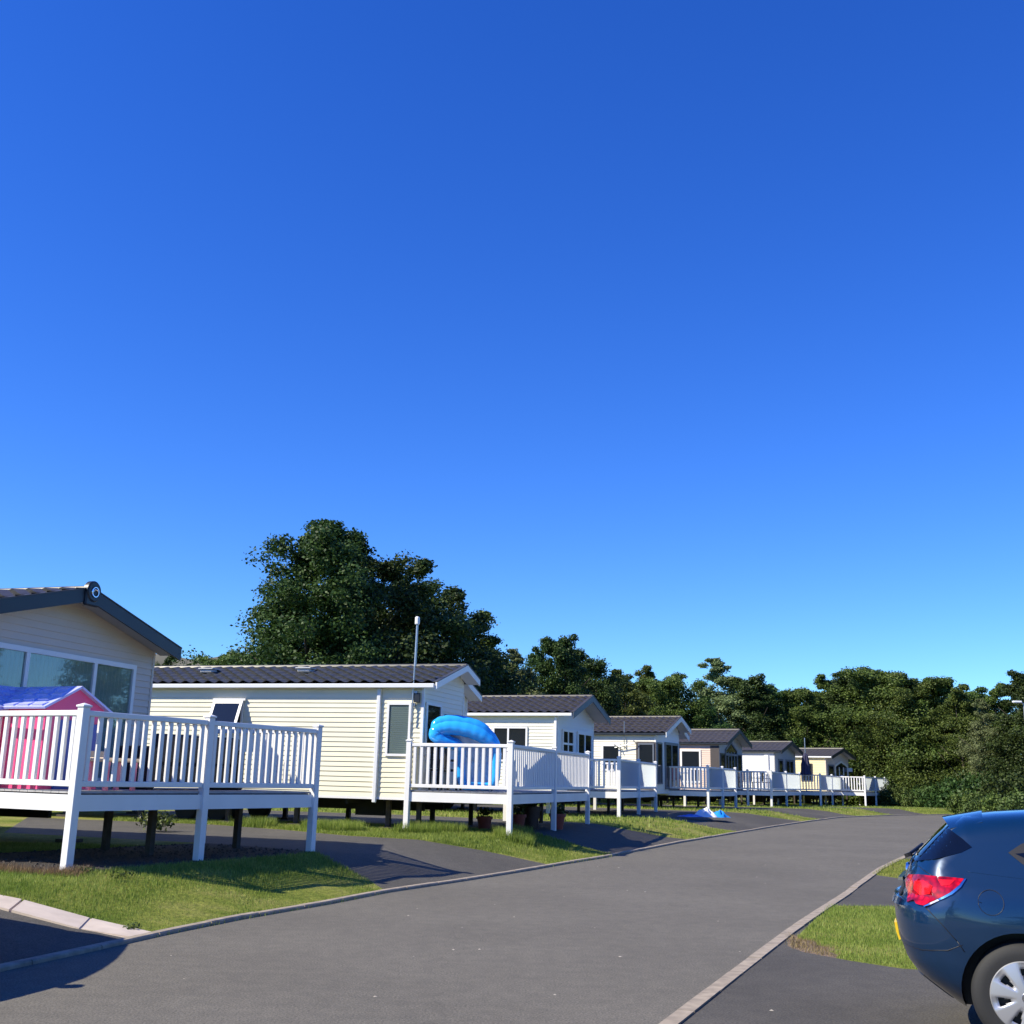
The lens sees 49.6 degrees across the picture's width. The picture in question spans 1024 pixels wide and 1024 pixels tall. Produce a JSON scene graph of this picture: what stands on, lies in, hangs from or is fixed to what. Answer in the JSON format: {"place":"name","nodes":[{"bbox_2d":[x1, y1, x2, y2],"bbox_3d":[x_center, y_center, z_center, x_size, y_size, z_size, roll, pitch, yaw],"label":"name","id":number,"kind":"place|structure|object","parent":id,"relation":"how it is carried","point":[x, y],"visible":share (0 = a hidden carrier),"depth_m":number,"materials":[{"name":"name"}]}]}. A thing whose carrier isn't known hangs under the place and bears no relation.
{"place":"outdoors","nodes":[
{"label":"outdoors","id":0,"kind":"place"},
{"bbox_2d":[0,909,122,963],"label":"driveway","id":1,"kind":"structure","parent":0,"point":[23,937],"depth_m":10.10,"materials":[{"name":"grey asphalt"}]},
{"bbox_2d":[10,906,123,937],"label":"slab path","id":2,"kind":"structure","parent":0,"point":[87,921],"depth_m":10.84,"materials":[{"name":"beige concrete"}]},
{"bbox_2d":[0,895,21,911],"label":"paving slab","id":3,"kind":"structure","parent":2,"relation":"on","point":[8,903],"depth_m":11.09,"materials":[{"name":"beige concrete"}]},
{"bbox_2d":[11,900,88,928],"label":"paving slab","id":4,"kind":"structure","parent":2,"relation":"on","point":[47,913],"depth_m":10.90,"materials":[{"name":"beige concrete"}]},
{"bbox_2d":[82,918,150,936],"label":"paving slab","id":5,"kind":"structure","parent":2,"relation":"on","point":[100,926],"depth_m":10.73,"materials":[{"name":"beige concrete"}]},
{"bbox_2d":[85,757,139,790],"bbox_3d":[-5.170,3.390,14.339,0.380,0.410,0.600,-5,-15,24],"label":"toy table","id":6,"kind":"object","parent":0,"point":[118,772],"visible":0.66,"depth_m":14.20,"materials":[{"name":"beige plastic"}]},
{"bbox_2d":[155,654,244,665],"bbox_3d":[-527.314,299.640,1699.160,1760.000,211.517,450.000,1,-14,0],"label":"hill","id":7,"kind":"structure","parent":0,"point":[159,659],"depth_m":1826.93,"materials":[{"name":"green plant"}]},
{"bbox_2d":[4,817,544,888],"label":"driveway","id":8,"kind":"structure","parent":0,"point":[384,863],"depth_m":19.43,"materials":[{"name":"grey asphalt"}]},
{"bbox_2d":[134,811,178,830],"bbox_3d":[-6.841,5.945,21.370,0.854,0.391,0.826,1,-14,0],"label":"weed plant","id":9,"kind":"object","parent":8,"relation":"on","point":[161,818],"visible":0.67,"depth_m":21.27,"materials":[{"name":"green plant"}]},
{"bbox_2d":[113,810,685,853],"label":"driveway","id":10,"kind":"structure","parent":0,"point":[603,838],"depth_m":27.79,"materials":[{"name":"grey asphalt"}]},
{"bbox_2d":[513,804,526,827],"bbox_3d":[0.123,6.969,25.375,0.418,0.572,0.396,1,-14,0],"label":"flower pot","id":11,"kind":"object","parent":10,"relation":"on","point":[519,818],"visible":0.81,"depth_m":25.25,"materials":[{"name":"brown ceramic"}]},
{"bbox_2d":[522,803,541,828],"bbox_3d":[0.451,7.066,26.073,0.484,0.720,0.484,1,-14,0],"label":"flower pot","id":12,"kind":"object","parent":10,"relation":"on","point":[532,810],"visible":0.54,"depth_m":25.89,"materials":[{"name":"black plastic"}]},
{"bbox_2d":[549,803,565,829],"bbox_3d":[1.078,7.225,26.340,0.418,0.597,0.432,1,-14,0],"label":"flower pot","id":13,"kind":"object","parent":10,"relation":"on","point":[560,818],"visible":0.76,"depth_m":26.21,"materials":[{"name":"brown ceramic"}]},
{"bbox_2d":[0,815,945,1023],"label":"road","id":14,"kind":"structure","parent":0,"point":[676,926],"depth_m":10.38,"materials":[{"name":"grey asphalt"}]},
{"bbox_2d":[0,814,951,971],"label":"kerb","id":15,"kind":"structure","parent":14,"relation":"on","point":[15,964],"depth_m":12.89,"materials":[{"name":"concrete"}]},
{"bbox_2d":[659,853,913,1023],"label":"kerb","id":16,"kind":"structure","parent":14,"relation":"on","point":[685,1011],"depth_m":9.87,"materials":[{"name":"concrete"}]},
{"bbox_2d":[958,794,1002,812],"bbox_3d":[25.678,15.947,60.120,3.019,1.402,2.681,11,-17,-35],"label":"bush","id":17,"kind":"object","parent":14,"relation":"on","point":[973,805],"visible":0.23,"depth_m":59.85,"materials":[{"name":"green plant"}]},
{"bbox_2d":[978,787,1022,810],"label":"bush","id":18,"kind":"object","parent":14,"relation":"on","point":[990,801],"visible":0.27,"depth_m":58.13,"materials":[{"name":"green plant"}]},
{"bbox_2d":[0,797,954,969],"bbox_3d":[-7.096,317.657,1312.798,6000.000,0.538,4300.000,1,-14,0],"label":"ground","id":19,"kind":"structure","parent":0,"point":[6,823],"depth_m":14.31,"materials":[{"name":"green plant"}]},
{"bbox_2d":[0,860,92,876],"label":"dry grass","id":20,"kind":"structure","parent":19,"relation":"on","point":[11,868],"depth_m":12.91,"materials":[{"name":"brown plant"}]},
{"bbox_2d":[0,581,181,841],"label":"static caravan","id":21,"kind":"object","parent":19,"relation":"on","point":[90,637],"visible":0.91,"depth_m":17.02,"materials":[{"name":"beige plastic"}]},
{"bbox_2d":[0,642,136,780],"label":"window","id":22,"kind":"structure","parent":21,"relation":"in","point":[35,653],"depth_m":16.98,"materials":[{"name":"clear glass"}]},
{"bbox_2d":[0,843,306,870],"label":"gravel bed","id":23,"kind":"object","parent":19,"relation":"on","point":[96,863],"visible":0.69,"depth_m":15.61,"materials":[{"name":"gravel"}]},
{"bbox_2d":[0,703,323,870],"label":"veranda","id":24,"kind":"object","parent":19,"relation":"on","point":[198,794],"visible":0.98,"depth_m":14.87,"materials":[{"name":"white plastic"}]},
{"bbox_2d":[0,685,111,788],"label":"playhouse","id":25,"kind":"object","parent":24,"relation":"on","point":[42,698],"visible":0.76,"depth_m":14.53,"materials":[{"name":"pink plastic"}]},
{"bbox_2d":[51,720,71,788],"bbox_3d":[-5.821,3.181,14.539,0.047,0.880,0.380,-5,-15,24],"label":"door","id":26,"kind":"structure","parent":25,"relation":"in","point":[61,722],"depth_m":14.46,"materials":[{"name":"blue plastic"}]},
{"bbox_2d":[111,733,244,789],"bbox_3d":[-4.932,3.739,16.553,0.740,0.780,2.010,-6,-15,27],"label":"garden sofa","id":27,"kind":"object","parent":24,"relation":"on","point":[171,760],"visible":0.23,"depth_m":16.00,"materials":[{"name":"black wicker"}]},
{"bbox_2d":[155,656,176,665],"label":"tree","id":28,"kind":"object","parent":19,"relation":"on","point":[167,660],"visible":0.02,"depth_m":69.53,"materials":[{"name":"green plant"}]},
{"bbox_2d":[0,841,385,934],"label":"grass","id":29,"kind":"structure","parent":19,"relation":"on","point":[38,846],"depth_m":13.40,"materials":[{"name":"green plant"}]},
{"bbox_2d":[191,649,255,664],"bbox_3d":[-14.615,10.886,57.105,5.340,7.774,5.824,4,-14,-12],"label":"tree","id":30,"kind":"object","parent":19,"relation":"on","point":[223,659],"visible":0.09,"depth_m":57.31,"materials":[{"name":"green plant"}]},
{"bbox_2d":[56,617,481,827],"bbox_3d":[-6.827,5.208,27.152,12.015,4.576,4.217,-3,-14,17],"label":"static caravan","id":31,"kind":"object","parent":19,"relation":"on","point":[371,718],"visible":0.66,"depth_m":24.79,"materials":[{"name":"beige plastic"}]},
{"bbox_2d":[210,698,246,728],"bbox_3d":[-6.494,4.587,25.113,0.830,0.750,0.331,-3,-14,17],"label":"window","id":32,"kind":"structure","parent":31,"relation":"in","point":[225,709],"depth_m":25.16,"materials":[{"name":"white plastic"}]},
{"bbox_2d":[385,702,411,755],"bbox_3d":[-2.461,4.699,24.001,0.560,1.140,0.035,-3,-14,17],"label":"window","id":33,"kind":"structure","parent":31,"relation":"in","point":[396,711],"depth_m":24.03,"materials":[{"name":"white plastic"}]},
{"bbox_2d":[424,702,441,756],"bbox_3d":[-1.736,4.791,24.420,0.035,1.150,0.930,-3,-14,17],"label":"window","id":34,"kind":"structure","parent":31,"relation":"in","point":[433,710],"depth_m":24.24,"materials":[{"name":"white plastic"}]},
{"bbox_2d":[172,518,427,665],"bbox_3d":[-8.482,6.420,48.569,14.821,12.318,13.056,-4,-15,21],"label":"tree","id":35,"kind":"object","parent":19,"relation":"on","point":[324,549],"visible":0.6,"depth_m":46.87,"materials":[{"name":"green plant"}]},
{"bbox_2d":[113,816,615,866],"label":"grass","id":36,"kind":"structure","parent":19,"relation":"on","point":[476,836],"depth_m":22.23,"materials":[{"name":"green plant"}]},
{"bbox_2d":[229,815,536,847],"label":"long grass","id":37,"kind":"structure","parent":19,"relation":"on","point":[520,835],"depth_m":22.81,"materials":[{"name":"green plant"}]},
{"bbox_2d":[271,538,495,693],"bbox_3d":[-6.362,7.215,51.103,11.725,12.162,12.134,-3,-14,17],"label":"tree","id":38,"kind":"object","parent":19,"relation":"on","point":[407,598],"visible":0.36,"depth_m":50.12,"materials":[{"name":"green plant"}]},
{"bbox_2d":[312,556,529,694],"bbox_3d":[-5.843,8.104,53.880,12.233,11.770,11.820,-1,-14,10],"label":"tree","id":39,"kind":"object","parent":19,"relation":"on","point":[454,626],"visible":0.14,"depth_m":52.68,"materials":[{"name":"green plant"}]},
{"bbox_2d":[386,585,540,694],"bbox_3d":[-3.900,8.970,55.989,10.769,11.170,11.145,1,-14,3],"label":"tree","id":40,"kind":"object","parent":19,"relation":"on","point":[456,596],"visible":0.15,"depth_m":56.06,"materials":[{"name":"green plant"}]},
{"bbox_2d":[432,608,533,694],"bbox_3d":[-2.186,10.473,60.461,8.638,10.436,8.785,5,-14,-16],"label":"tree","id":41,"kind":"object","parent":19,"relation":"on","point":[494,640],"visible":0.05,"depth_m":60.54,"materials":[{"name":"green plant"}]},
{"bbox_2d":[476,807,492,829],"bbox_3d":[-0.611,6.814,24.688,0.387,0.522,0.374,1,-14,0],"label":"flower pot","id":42,"kind":"object","parent":19,"relation":"on","point":[484,819],"visible":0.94,"depth_m":24.58,"materials":[{"name":"brown ceramic"}]},
{"bbox_2d":[403,739,590,835],"bbox_3d":[-0.099,6.630,26.536,2.408,2.056,7.288,-3,-14,17],"label":"veranda","id":43,"kind":"object","parent":19,"relation":"on","point":[536,775],"visible":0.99,"depth_m":23.58,"materials":[{"name":"white plastic"}]},
{"bbox_2d":[428,747,457,789],"bbox_3d":[-1.486,5.549,24.103,0.500,0.960,0.520,-4,-14,19],"label":"garden chair","id":44,"kind":"object","parent":43,"relation":"on","point":[438,759],"visible":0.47,"depth_m":23.94,"materials":[{"name":"black metal"}]},
{"bbox_2d":[429,715,501,790],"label":"inflatable pool","id":45,"kind":"structure","parent":43,"relation":"on","point":[457,729],"depth_m":23.82,"materials":[{"name":"blue plastic"}]},
{"bbox_2d":[425,695,610,812],"bbox_3d":[-2.807,8.313,38.379,11.745,3.893,4.040,-4,-15,21],"label":"static caravan","id":46,"kind":"object","parent":19,"relation":"on","point":[563,722],"visible":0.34,"depth_m":35.86,"materials":[{"name":"beige plastic"}]},
{"bbox_2d":[493,726,527,760],"bbox_3d":[-0.074,7.406,35.420,1.200,1.100,0.035,-4,-15,21],"label":"window","id":47,"kind":"structure","parent":46,"relation":"in","point":[519,734],"depth_m":35.46,"materials":[{"name":"white plastic"}]},
{"bbox_2d":[562,729,573,751],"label":"window","id":48,"kind":"structure","parent":46,"relation":"in","point":[567,735],"depth_m":35.70,"materials":[{"name":"white plastic"}]},
{"bbox_2d":[577,731,591,788],"bbox_3d":[2.435,8.324,37.166,0.035,1.850,1.550,-4,-15,21],"label":"window","id":49,"kind":"structure","parent":46,"relation":"in","point":[584,740],"depth_m":37.28,"materials":[{"name":"white plastic"}]},
{"bbox_2d":[499,648,549,694],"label":"tree","id":50,"kind":"object","parent":19,"relation":"on","point":[516,656],"visible":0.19,"depth_m":65.32,"materials":[{"name":"green plant"}]},
{"bbox_2d":[518,645,572,688],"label":"tree","id":51,"kind":"object","parent":19,"relation":"on","point":[534,658],"visible":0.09,"depth_m":71.31,"materials":[{"name":"green plant"}]},
{"bbox_2d":[529,634,592,694],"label":"tree","id":52,"kind":"object","parent":19,"relation":"on","point":[560,651],"visible":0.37,"depth_m":67.29,"materials":[{"name":"green plant"}]},
{"bbox_2d":[557,648,629,799],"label":"tree","id":53,"kind":"object","parent":19,"relation":"on","point":[609,685],"visible":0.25,"depth_m":71.59,"materials":[{"name":"green plant"}]},
{"bbox_2d":[546,756,656,816],"bbox_3d":[3.262,9.524,38.495,2.438,1.920,7.038,-3,-14,17],"label":"veranda","id":54,"kind":"object","parent":19,"relation":"on","point":[631,775],"visible":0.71,"depth_m":37.05,"materials":[{"name":"white plastic"}]},
{"bbox_2d":[273,799,948,838],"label":"grass","id":55,"kind":"structure","parent":19,"relation":"on","point":[602,818],"depth_m":44.43,"materials":[{"name":"green plant"}]},
{"bbox_2d":[559,716,690,807],"bbox_3d":[2.001,11.151,49.848,11.695,3.912,4.212,-5,-15,26],"label":"static caravan","id":56,"kind":"object","parent":19,"relation":"on","point":[650,739],"visible":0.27,"depth_m":47.01,"materials":[{"name":"beige plastic"}]},
{"bbox_2d":[601,744,619,770],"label":"window","id":57,"kind":"structure","parent":56,"relation":"in","point":[608,751],"depth_m":46.93,"materials":[{"name":"white plastic"}]},
{"bbox_2d":[638,743,653,762],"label":"window","id":58,"kind":"structure","parent":56,"relation":"in","point":[645,751],"depth_m":46.20,"materials":[{"name":"grey"}]},
{"bbox_2d":[657,742,662,783],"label":"window","id":59,"kind":"structure","parent":56,"relation":"in","point":[659,745],"depth_m":46.35,"materials":[{"name":"grey"}]},
{"bbox_2d":[665,742,678,788],"bbox_3d":[6.874,10.906,47.649,0.035,1.950,1.750,-5,-15,26],"label":"window","id":60,"kind":"structure","parent":56,"relation":"in","point":[671,749],"depth_m":47.54,"materials":[{"name":"grey"}]},
{"bbox_2d":[596,669,657,715],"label":"tree","id":61,"kind":"object","parent":19,"relation":"on","point":[630,689],"visible":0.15,"depth_m":76.30,"materials":[{"name":"green plant"}]},
{"bbox_2d":[630,665,669,715],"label":"tree","id":62,"kind":"object","parent":19,"relation":"on","point":[646,670],"visible":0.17,"depth_m":83.08,"materials":[{"name":"green plant"}]},
{"bbox_2d":[590,729,751,804],"bbox_3d":[6.697,13.741,60.004,11.695,3.968,4.140,-6,-15,28],"label":"static caravan","id":63,"kind":"object","parent":19,"relation":"on","point":[717,748],"visible":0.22,"depth_m":56.88,"materials":[{"name":"beige plastic"}]},
{"bbox_2d":[680,749,700,782],"bbox_3d":[9.112,12.961,56.591,1.100,1.650,0.035,-6,-15,28],"label":"window","id":64,"kind":"structure","parent":63,"relation":"in","point":[692,758],"depth_m":56.65,"materials":[{"name":"white plastic"}]},
{"bbox_2d":[725,743,737,789],"bbox_3d":[11.388,13.155,57.532,0.037,2.421,2.000,-6,-15,28],"label":"window","id":65,"kind":"structure","parent":63,"relation":"in","point":[731,762],"depth_m":57.64,"materials":[{"name":"grey"}]},
{"bbox_2d":[635,671,716,800],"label":"tree","id":66,"kind":"object","parent":19,"relation":"on","point":[662,690],"visible":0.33,"depth_m":80.38,"materials":[{"name":"green plant"}]},
{"bbox_2d":[651,765,736,807],"bbox_3d":[8.198,12.275,49.495,2.538,1.884,5.738,-4,-15,22],"label":"veranda","id":67,"kind":"object","parent":19,"relation":"on","point":[722,778],"visible":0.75,"depth_m":47.56,"materials":[{"name":"white plastic"}]},
{"bbox_2d":[684,695,748,739],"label":"tree","id":68,"kind":"object","parent":19,"relation":"on","point":[716,724],"visible":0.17,"depth_m":79.85,"materials":[{"name":"green plant"}]},
{"bbox_2d":[641,741,802,804],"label":"static caravan","id":69,"kind":"object","parent":19,"relation":"on","point":[776,756],"visible":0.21,"depth_m":65.97,"materials":[{"name":"white"}]},
{"bbox_2d":[686,657,759,800],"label":"tree","id":70,"kind":"object","parent":19,"relation":"on","point":[724,702],"visible":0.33,"depth_m":88.31,"materials":[{"name":"green plant"}]},
{"bbox_2d":[725,673,795,801],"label":"tree","id":71,"kind":"object","parent":19,"relation":"on","point":[751,688],"visible":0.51,"depth_m":86.38,"materials":[{"name":"green plant"}]},
{"bbox_2d":[719,769,801,805],"bbox_3d":[13.709,15.178,60.837,2.788,1.954,8.638,-5,-15,23],"label":"veranda","id":72,"kind":"object","parent":19,"relation":"on","point":[784,780],"visible":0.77,"depth_m":58.00,"materials":[{"name":"white plastic"}]},
{"bbox_2d":[739,683,840,802],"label":"tree","id":73,"kind":"object","parent":19,"relation":"on","point":[778,695],"visible":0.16,"depth_m":87.44,"materials":[{"name":"green plant"}]},
{"bbox_2d":[728,748,855,804],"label":"static caravan","id":74,"kind":"object","parent":19,"relation":"on","point":[828,761],"visible":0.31,"depth_m":74.34,"materials":[{"name":"yellow"}]},
{"bbox_2d":[835,761,848,789],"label":"window","id":75,"kind":"structure","parent":74,"relation":"in","point":[841,768],"depth_m":75.39,"materials":[{"name":"white plastic"}]},
{"bbox_2d":[777,773,843,805],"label":"veranda","id":76,"kind":"object","parent":19,"relation":"on","point":[830,783],"visible":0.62,"depth_m":68.42,"materials":[{"name":"white plastic"}]},
{"bbox_2d":[800,738,811,790],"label":"parasol","id":77,"kind":"object","parent":76,"relation":"on","point":[805,767],"visible":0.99,"depth_m":66.13,"materials":[{"name":"blue fabric"}]},
{"bbox_2d":[772,686,850,803],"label":"tree","id":78,"kind":"object","parent":19,"relation":"on","point":[805,714],"visible":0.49,"depth_m":85.98,"materials":[{"name":"green plant"}]},
{"bbox_2d":[785,932,843,957],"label":"dry grass","id":79,"kind":"structure","parent":19,"relation":"on","point":[800,942],"depth_m":10.97,"materials":[{"name":"beige plant"}]},
{"bbox_2d":[800,673,877,803],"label":"tree","id":80,"kind":"object","parent":19,"relation":"on","point":[820,681],"visible":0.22,"depth_m":87.95,"materials":[{"name":"green plant"}]},
{"bbox_2d":[798,904,915,968],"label":"grass","id":81,"kind":"structure","parent":19,"relation":"on","point":[865,912],"depth_m":12.09,"materials":[{"name":"green plant"}]},
{"bbox_2d":[821,671,894,804],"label":"tree","id":82,"kind":"object","parent":19,"relation":"on","point":[839,681],"visible":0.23,"depth_m":86.58,"materials":[{"name":"green plant"}]},
{"bbox_2d":[825,775,894,805],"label":"veranda","id":83,"kind":"object","parent":19,"relation":"on","point":[874,783],"visible":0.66,"depth_m":73.53,"materials":[{"name":"white plastic"}]},
{"bbox_2d":[810,665,939,804],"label":"tree","id":84,"kind":"object","parent":19,"relation":"on","point":[866,677],"visible":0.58,"depth_m":83.02,"materials":[{"name":"green plant"}]},
{"bbox_2d":[873,857,910,876],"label":"grass","id":85,"kind":"structure","parent":19,"relation":"on","point":[901,867],"depth_m":21.68,"materials":[{"name":"green plant"}]},
{"bbox_2d":[841,670,960,797],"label":"tree","id":86,"kind":"object","parent":19,"relation":"on","point":[908,693],"visible":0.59,"depth_m":81.31,"materials":[{"name":"green plant"}]},
{"bbox_2d":[866,782,957,806],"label":"hedge","id":87,"kind":"object","parent":19,"relation":"on","point":[887,795],"visible":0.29,"depth_m":75.89,"materials":[{"name":"green plant"}]},
{"bbox_2d":[884,676,999,798],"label":"tree","id":88,"kind":"object","parent":19,"relation":"on","point":[942,690],"visible":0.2,"depth_m":81.38,"materials":[{"name":"green plant"}]},
{"bbox_2d":[919,770,976,807],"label":"bush","id":89,"kind":"object","parent":19,"relation":"on","point":[935,799],"visible":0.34,"depth_m":73.79,"materials":[{"name":"green plant"}]},
{"bbox_2d":[912,684,1009,787],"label":"tree","id":90,"kind":"object","parent":19,"relation":"on","point":[955,703],"visible":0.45,"depth_m":78.37,"materials":[{"name":"green plant"}]},
{"bbox_2d":[945,789,986,813],"bbox_3d":[26.385,16.784,63.960,2.857,1.651,2.916,1,-14,0],"label":"bush","id":91,"kind":"object","parent":19,"relation":"on","point":[954,805],"visible":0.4,"depth_m":63.79,"materials":[{"name":"green plant"}]},
{"bbox_2d":[946,686,1013,777],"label":"tree","id":92,"kind":"object","parent":19,"relation":"on","point":[977,693],"visible":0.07,"depth_m":84.31,"materials":[{"name":"green plant"}]},
{"bbox_2d":[954,698,1013,779],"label":"tree","id":93,"kind":"object","parent":19,"relation":"on","point":[977,752],"visible":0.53,"depth_m":74.52,"materials":[{"name":"green plant"}]},
{"bbox_2d":[946,771,1022,805],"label":"bush","id":94,"kind":"object","parent":19,"relation":"on","point":[972,782],"visible":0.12,"depth_m":71.86,"materials":[{"name":"green plant"}]},
{"bbox_2d":[976,681,1017,753],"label":"tree","id":95,"kind":"object","parent":19,"relation":"on","point":[992,700],"visible":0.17,"depth_m":82.77,"materials":[{"name":"green plant"}]},
{"bbox_2d":[973,766,1023,803],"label":"bush","id":96,"kind":"object","parent":19,"relation":"on","point":[1009,781],"visible":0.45,"depth_m":67.96,"materials":[{"name":"green plant"}]},
{"bbox_2d":[976,669,1023,791],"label":"tree","id":97,"kind":"object","parent":19,"relation":"on","point":[1014,691],"visible":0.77,"depth_m":72.44,"materials":[{"name":"green plant"}]},
{"bbox_2d":[995,792,1023,809],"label":"bush","id":98,"kind":"object","parent":19,"relation":"on","point":[1010,803],"visible":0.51,"depth_m":56.31,"materials":[{"name":"green plant"}]},
{"bbox_2d":[0,0,1023,716],"label":"sky","id":99,"kind":"structure","parent":0,"point":[674,335],"materials":[{"name":"blue"}]},
{"bbox_2d":[444,804,800,830],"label":"driveway","id":100,"kind":"structure","parent":0,"point":[733,821],"depth_m":39.23,"materials":[{"name":"grey asphalt"}]},
{"bbox_2d":[680,807,728,817],"bbox_3d":[6.501,10.153,37.568,1.851,0.328,0.944,4,-14,-10],"label":"crumpled inflatable","id":101,"kind":"object","parent":100,"relation":"on","point":[706,812],"visible":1,"depth_m":37.47,"materials":[{"name":"blue plastic"}]},
{"bbox_2d":[575,803,852,818],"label":"driveway","id":102,"kind":"structure","parent":0,"point":[817,814],"depth_m":51.28,"materials":[{"name":"grey asphalt"}]},
{"bbox_2d":[737,804,920,814],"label":"driveway","id":103,"kind":"structure","parent":0,"point":[891,811],"depth_m":60.91,"materials":[{"name":"grey asphalt"}]},
{"bbox_2d":[681,856,982,1023],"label":"parking area","id":104,"kind":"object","parent":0,"point":[786,984],"visible":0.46,"depth_m":8.54,"materials":[{"name":"asphalt"}]},
{"bbox_2d":[892,809,1023,1023],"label":"parked car","id":105,"kind":"object","parent":104,"relation":"on","point":[958,898],"visible":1,"depth_m":7.12,"materials":[{"name":"blue paint"}]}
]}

